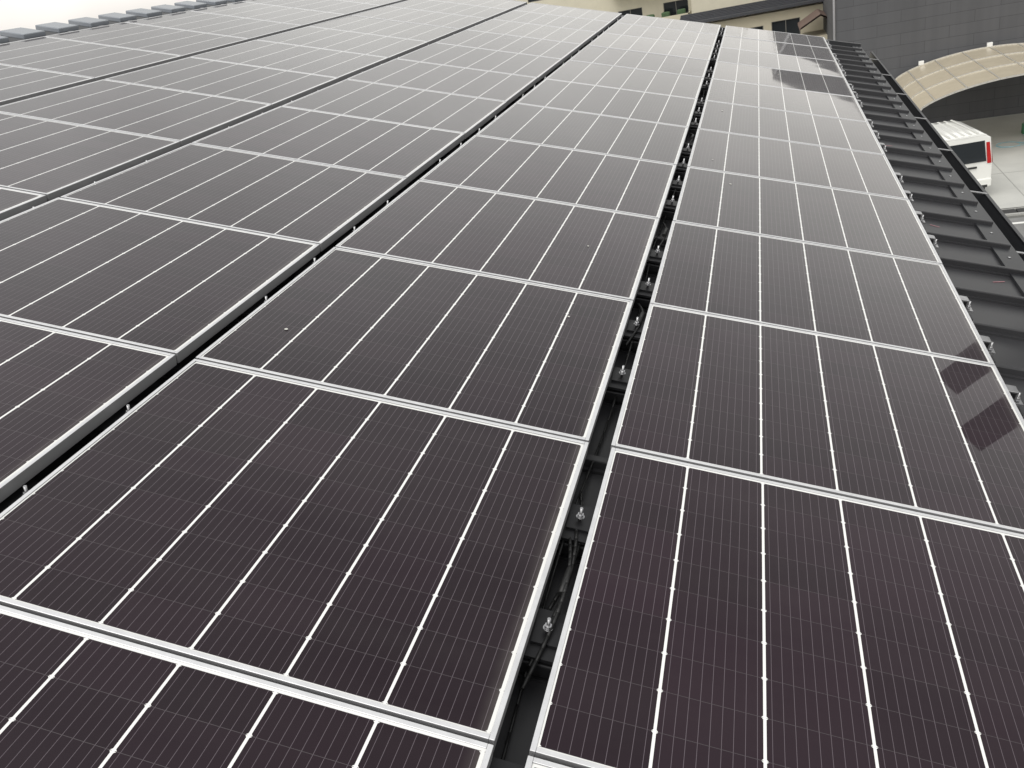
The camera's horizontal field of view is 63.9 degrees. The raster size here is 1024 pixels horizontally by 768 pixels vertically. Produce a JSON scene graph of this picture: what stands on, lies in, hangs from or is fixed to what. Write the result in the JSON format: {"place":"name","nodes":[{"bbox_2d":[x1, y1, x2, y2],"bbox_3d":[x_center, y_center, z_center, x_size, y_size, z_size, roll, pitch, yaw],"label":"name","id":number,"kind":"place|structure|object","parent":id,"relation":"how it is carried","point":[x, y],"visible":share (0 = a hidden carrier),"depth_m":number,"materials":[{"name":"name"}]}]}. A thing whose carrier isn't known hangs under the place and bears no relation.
{"place":"outdoors","nodes":[
{"label":"outdoors","id":0,"kind":"place"},
{"bbox_2d":[0,0,195,30],"label":"sky","id":1,"kind":"structure","parent":0,"point":[13,13],"materials":[{"name":"white"}]},
{"bbox_2d":[152,19,1010,329],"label":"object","id":2,"kind":"object","parent":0,"point":[886,145],"visible":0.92,"depth_m":4.29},
{"bbox_2d":[680,0,823,33],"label":"neighbour house","id":3,"kind":"structure","parent":0,"point":[786,16],"depth_m":42.50,"materials":[{"name":"beige paint"}]},
{"bbox_2d":[798,9,826,38],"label":"porch gable","id":4,"kind":"structure","parent":3,"relation":"attached to","point":[809,18],"depth_m":40.22,"materials":[{"name":"brown tile"}]},
{"bbox_2d":[821,0,1023,122],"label":"dark building","id":5,"kind":"structure","parent":0,"point":[897,38],"depth_m":34.07,"materials":[{"name":"grey concrete"}]},
{"bbox_2d":[833,0,834,39],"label":"down pipe","id":6,"kind":"object","parent":5,"relation":"attached to","point":[833,19],"depth_m":34.38,"materials":[{"name":"grey"}]},
{"bbox_2d":[960,113,1023,208],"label":"concrete apron","id":7,"kind":"object","parent":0,"point":[1002,191],"depth_m":29.67,"materials":[{"name":"grey concrete"}]},
{"bbox_2d":[895,42,1023,110],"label":"curved canopy","id":8,"kind":"object","parent":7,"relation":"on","point":[923,85],"visible":0.77,"depth_m":31.12,"materials":[{"name":"beige metal"}]},
{"bbox_2d":[931,114,992,188],"bbox_3d":[14.577,-7.679,27.553,2.064,2.350,3.288,-8,27,9],"label":"one-box van","id":9,"kind":"object","parent":7,"relation":"on","point":[971,147],"visible":0.48,"depth_m":26.07,"materials":[{"name":"white paint"}]},
{"bbox_2d":[991,139,1023,195],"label":"apron joints","id":10,"kind":"object","parent":7,"relation":"on","point":[1008,172],"depth_m":28.22,"materials":[{"name":"grey"}]},
{"bbox_2d":[996,123,1023,147],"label":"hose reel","id":11,"kind":"object","parent":7,"relation":"on","point":[1022,130],"visible":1,"depth_m":31.12,"materials":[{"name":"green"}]},
{"bbox_2d":[1007,210,1023,217],"bbox_3d":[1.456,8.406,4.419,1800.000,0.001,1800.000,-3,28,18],"label":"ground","id":12,"kind":"structure","parent":0,"point":[1018,216],"depth_m":24.86,"materials":[{"name":"grey concrete"}]},
{"bbox_2d":[514,0,691,17],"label":"building","id":13,"kind":"structure","parent":12,"relation":"on","point":[656,8],"depth_m":54.77,"materials":[{"name":"beige paint"}]},
{"bbox_2d":[647,8,690,19],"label":"balconies","id":14,"kind":"structure","parent":13,"relation":"attached to","point":[680,12],"depth_m":53.27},
{"bbox_2d":[1001,207,1023,215],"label":"drain kerb","id":15,"kind":"structure","parent":12,"relation":"on","point":[1014,214],"depth_m":24.95,"materials":[{"name":"grey concrete"}]},
{"bbox_2d":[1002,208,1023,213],"bbox_3d":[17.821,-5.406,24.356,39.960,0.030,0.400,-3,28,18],"label":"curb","id":16,"kind":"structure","parent":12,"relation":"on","point":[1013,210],"depth_m":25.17,"materials":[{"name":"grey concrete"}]},
{"bbox_2d":[1008,217,1023,236],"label":"road","id":17,"kind":"structure","parent":0,"point":[1020,228],"depth_m":24.28,"materials":[{"name":"grey asphalt"}]},
{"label":"house walls","id":18,"kind":"object","parent":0,"visible":0},
{"bbox_2d":[0,0,1023,765],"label":"roof","id":19,"kind":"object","parent":18,"relation":"on","point":[982,266],"visible":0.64,"depth_m":3.79,"materials":[{"name":"black metal"}]},
{"bbox_2d":[0,19,1022,767],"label":"clamp brackets","id":20,"kind":"object","parent":19,"relation":"attached to","point":[614,389],"visible":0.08,"depth_m":2.33,"materials":[{"name":"metal"}]},
{"bbox_2d":[0,4,1022,632],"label":"mounting clamps","id":21,"kind":"object","parent":20,"relation":"on","point":[1012,390],"visible":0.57,"depth_m":2.96,"materials":[{"name":"silver metal"}]},
{"bbox_2d":[0,0,1023,767],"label":"solar panels","id":22,"kind":"object","parent":20,"relation":"on","point":[326,528],"visible":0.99,"depth_m":2.09,"materials":[{"name":"black glass"}]},
{"bbox_2d":[501,34,720,759],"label":"cables","id":23,"kind":"object","parent":19,"relation":"on","point":[561,592],"visible":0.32,"depth_m":1.66,"materials":[{"name":"black"}]},
{"bbox_2d":[870,58,1023,254],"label":"gutter brackets","id":24,"kind":"object","parent":19,"relation":"on","point":[1018,252],"visible":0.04,"depth_m":5.53,"materials":[{"name":"metal"}]}
]}

